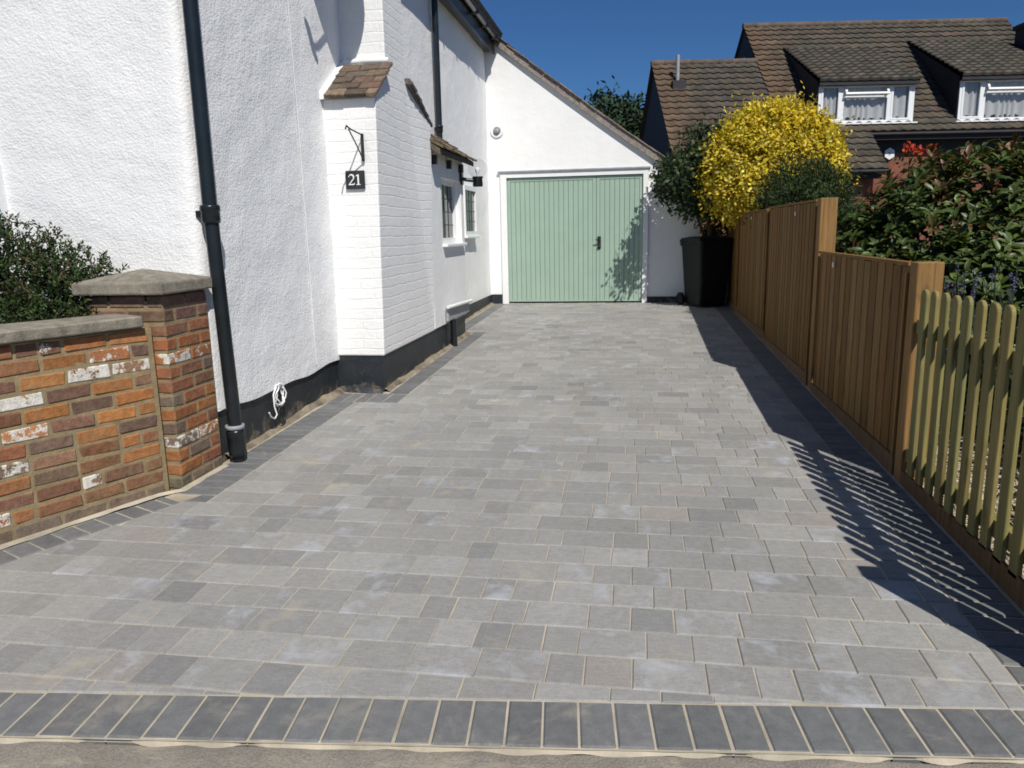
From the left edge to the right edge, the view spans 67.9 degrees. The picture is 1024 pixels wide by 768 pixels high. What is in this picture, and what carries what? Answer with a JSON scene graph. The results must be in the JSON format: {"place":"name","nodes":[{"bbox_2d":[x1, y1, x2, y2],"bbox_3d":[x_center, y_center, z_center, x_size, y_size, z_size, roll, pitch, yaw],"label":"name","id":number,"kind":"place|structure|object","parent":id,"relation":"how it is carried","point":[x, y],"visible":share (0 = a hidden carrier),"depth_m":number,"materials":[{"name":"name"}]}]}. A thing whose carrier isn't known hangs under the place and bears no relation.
{"place":"outdoors","nodes":[
{"label":"outdoors","id":0,"kind":"place"},
{"bbox_2d":[0,302,1023,708],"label":"driveway","id":1,"kind":"structure","parent":0,"point":[102,568],"depth_m":3.20,"materials":[{"name":"grey stone"}]},
{"bbox_2d":[0,303,1023,759],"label":"sand joints","id":2,"kind":"object","parent":1,"relation":"on","point":[178,497],"visible":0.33,"depth_m":2.48,"materials":[{"name":"beige sand"}]},
{"bbox_2d":[676,236,733,305],"bbox_3d":[2.932,-1.713,11.570,0.600,1.045,0.790,-4,12,-14],"label":"wheelie bin","id":3,"kind":"object","parent":1,"relation":"on","point":[706,261],"visible":1,"depth_m":11.32,"materials":[{"name":"plastic"}]},
{"bbox_2d":[0,741,1023,767],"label":"pavement","id":4,"kind":"structure","parent":0,"point":[37,754],"depth_m":2.07,"materials":[{"name":"concrete"}]},
{"bbox_2d":[0,464,1023,765],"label":"sand spill","id":5,"kind":"object","parent":4,"relation":"on","point":[780,756],"visible":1,"depth_m":2.10,"materials":[{"name":"beige sand"}]},
{"bbox_2d":[480,0,1023,111],"label":"sky","id":6,"kind":"structure","parent":0,"point":[580,44],"materials":[{"name":"blue"}]},
{"bbox_2d":[579,275,1023,763],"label":"ground","id":7,"kind":"structure","parent":0,"point":[1018,458],"depth_m":4.89,"materials":[{"name":"soil"}]},
{"bbox_2d":[0,208,129,323],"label":"front shrub","id":8,"kind":"object","parent":7,"relation":"on","point":[58,280],"visible":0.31,"depth_m":4.00,"materials":[{"name":"broadleaf foliage"},{"name":"bark"}]},
{"bbox_2d":[0,269,222,544],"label":"garden wall","id":9,"kind":"structure","parent":7,"relation":"on","point":[112,404],"depth_m":3.83,"materials":[{"name":"red brick"}]},
{"bbox_2d":[0,0,502,462],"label":"white house","id":10,"kind":"structure","parent":7,"relation":"on","point":[213,140],"depth_m":5.21,"materials":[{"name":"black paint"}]},
{"bbox_2d":[0,165,8,227],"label":"window","id":11,"kind":"structure","parent":10,"relation":"in","point":[3,200],"depth_m":4.45,"materials":[{"name":"white plastic"}]},
{"bbox_2d":[269,382,286,423],"bbox_3d":[-1.630,0.151,5.261,0.044,0.300,0.282,1,12,9],"label":"cable coil","id":12,"kind":"object","parent":10,"relation":"hanging from","point":[280,404],"visible":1,"depth_m":5.29,"materials":[{"name":"white plastic"}]},
{"bbox_2d":[345,125,364,160],"bbox_3d":[-1.204,-1.843,5.833,0.020,0.236,0.353,1,12,9],"label":"basket bracket","id":13,"kind":"object","parent":10,"relation":"attached to","point":[362,153],"visible":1,"depth_m":5.97,"materials":[{"name":"metal"}]},
{"bbox_2d":[345,170,365,188],"bbox_3d":[-1.248,-1.625,6.061,0.158,0.142,0.023,1,12,9],"label":"house number plaque","id":14,"kind":"object","parent":10,"relation":"attached to","point":[355,179],"visible":1,"depth_m":6.05,"materials":[{"name":"stone"}]},
{"bbox_2d":[441,179,466,246],"bbox_3d":[-0.704,-1.924,8.575,0.175,0.735,0.970,1,12,9],"label":"window","id":15,"kind":"structure","parent":10,"relation":"in","point":[447,187],"depth_m":8.77,"materials":[{"name":"white plastic"}]},
{"bbox_2d":[460,167,482,186],"bbox_3d":[-0.443,-2.474,8.921,0.304,0.317,0.224,1,12,9],"label":"wall lamp","id":16,"kind":"object","parent":10,"relation":"attached to","point":[477,181],"visible":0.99,"depth_m":8.89,"materials":[{"name":"black metal"}]},
{"bbox_2d":[463,185,479,237],"bbox_3d":[-0.619,-2.433,10.794,0.150,0.715,0.850,1,12,9],"label":"window","id":17,"kind":"structure","parent":10,"relation":"in","point":[469,193],"depth_m":10.82,"materials":[{"name":"white plastic"}]},
{"bbox_2d":[0,303,1023,763],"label":"driveway edging","id":18,"kind":"object","parent":7,"relation":"on","point":[878,485],"visible":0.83,"depth_m":2.23,"materials":[{"name":"grey stone"}]},
{"bbox_2d":[485,38,699,303],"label":"garage","id":19,"kind":"structure","parent":7,"relation":"on","point":[577,214],"depth_m":12.10,"materials":[{"name":"white paint"}]},
{"bbox_2d":[507,176,595,301],"bbox_3d":[0.633,-2.321,12.305,1.444,1.970,0.069,1,12,9],"label":"door","id":20,"kind":"structure","parent":19,"relation":"in","point":[552,220],"depth_m":12.30,"materials":[{"name":"green paint"}]},
{"bbox_2d":[595,174,642,300],"bbox_3d":[1.699,-2.304,12.105,0.737,1.970,0.121,1,12,9],"label":"door","id":21,"kind":"structure","parent":19,"relation":"in","point":[619,225],"depth_m":12.13,"materials":[{"name":"green paint"}]},
{"bbox_2d":[584,75,646,137],"bbox_3d":[4.975,-10.774,38.314,6.261,9.004,6.886,-9,14,-34],"label":"tree","id":22,"kind":"object","parent":7,"relation":"on","point":[628,116],"visible":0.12,"depth_m":36.52,"materials":[{"name":"green plant"}]},
{"bbox_2d":[648,111,750,236],"bbox_3d":[2.929,-2.591,11.508,1.744,2.912,2.161,1,12,9],"label":"dark shrub","id":23,"kind":"object","parent":7,"relation":"on","point":[680,175],"visible":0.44,"depth_m":10.94,"materials":[{"name":"green plant"}]},
{"bbox_2d":[687,80,859,230],"bbox_3d":[3.668,-2.589,10.804,2.350,3.119,2.119,1,12,9],"label":"golden shrub","id":24,"kind":"object","parent":7,"relation":"on","point":[760,136],"visible":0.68,"depth_m":10.13,"materials":[{"name":"yellow plant"}]},
{"bbox_2d":[725,197,837,388],"bbox_3d":[2.953,-1.264,9.078,0.136,1.620,6.423,1,12,9],"label":"tall panel fence","id":25,"kind":"object","parent":7,"relation":"on","point":[770,293],"visible":0.76,"depth_m":7.35,"materials":[{"name":"brown wood"}]},
{"bbox_2d":[742,148,871,255],"bbox_3d":[3.457,-1.643,8.751,1.368,2.182,3.024,1,12,9],"label":"dark conifer","id":26,"kind":"object","parent":7,"relation":"on","point":[775,192],"visible":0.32,"depth_m":8.68,"materials":[{"name":"green plant"}]},
{"bbox_2d":[639,17,1023,260],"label":"neighbour house","id":27,"kind":"structure","parent":7,"relation":"on","point":[946,84],"depth_m":23.96,"materials":[{"name":"tile"}]},
{"bbox_2d":[817,84,917,124],"bbox_3d":[10.745,-8.571,23.281,3.090,1.390,0.705,-1,11,0],"label":"window","id":28,"kind":"structure","parent":27,"relation":"in","point":[886,102],"depth_m":23.16,"materials":[{"name":"white plastic"}]},
{"bbox_2d":[884,148,894,159],"bbox_3d":[11.652,-7.112,23.512,0.291,0.360,0.074,-1,11,0],"label":"alarm box","id":29,"kind":"object","parent":27,"relation":"attached to","point":[889,153],"visible":1,"depth_m":23.48,"materials":[{"name":"white plastic"}]},
{"bbox_2d":[956,79,1023,121],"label":"window","id":30,"kind":"structure","parent":27,"relation":"in","point":[980,98],"depth_m":23.17,"materials":[{"name":"white plastic"}]},
{"bbox_2d":[810,251,944,481],"bbox_3d":[2.265,-0.218,4.948,0.136,1.225,2.161,1,12,9],"label":"panel fence","id":31,"kind":"object","parent":7,"relation":"on","point":[865,335],"visible":0.94,"depth_m":4.55,"materials":[{"name":"brown wood"}]},
{"bbox_2d":[894,141,945,246],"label":"red flowers","id":32,"kind":"object","parent":7,"relation":"on","point":[914,149],"visible":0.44,"depth_m":7.47,"materials":[{"name":"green plant"}]},
{"bbox_2d":[835,131,1023,381],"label":"red tip shrub","id":33,"kind":"object","parent":7,"relation":"on","point":[987,210],"visible":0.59,"depth_m":5.89,"materials":[{"name":"green plant"}]},
{"bbox_2d":[900,289,1023,611],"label":"picket fence","id":34,"kind":"object","parent":7,"relation":"on","point":[1005,356],"visible":0.99,"depth_m":3.15,"materials":[{"name":"wood"}]},
{"bbox_2d":[922,422,1023,578],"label":"gravel","id":35,"kind":"structure","parent":7,"relation":"on","point":[997,497],"depth_m":3.96,"materials":[{"name":"grey gravel"}]},
{"bbox_2d":[939,262,1023,436],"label":"lavender","id":36,"kind":"object","parent":35,"relation":"in","point":[973,291],"visible":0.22,"depth_m":4.88,"materials":[{"name":"green plant"}]},
{"bbox_2d":[940,270,1023,526],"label":"shrub","id":37,"kind":"object","parent":7,"relation":"on","point":[1003,299],"visible":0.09,"depth_m":4.62,"materials":[{"name":"green plant"}]}
]}

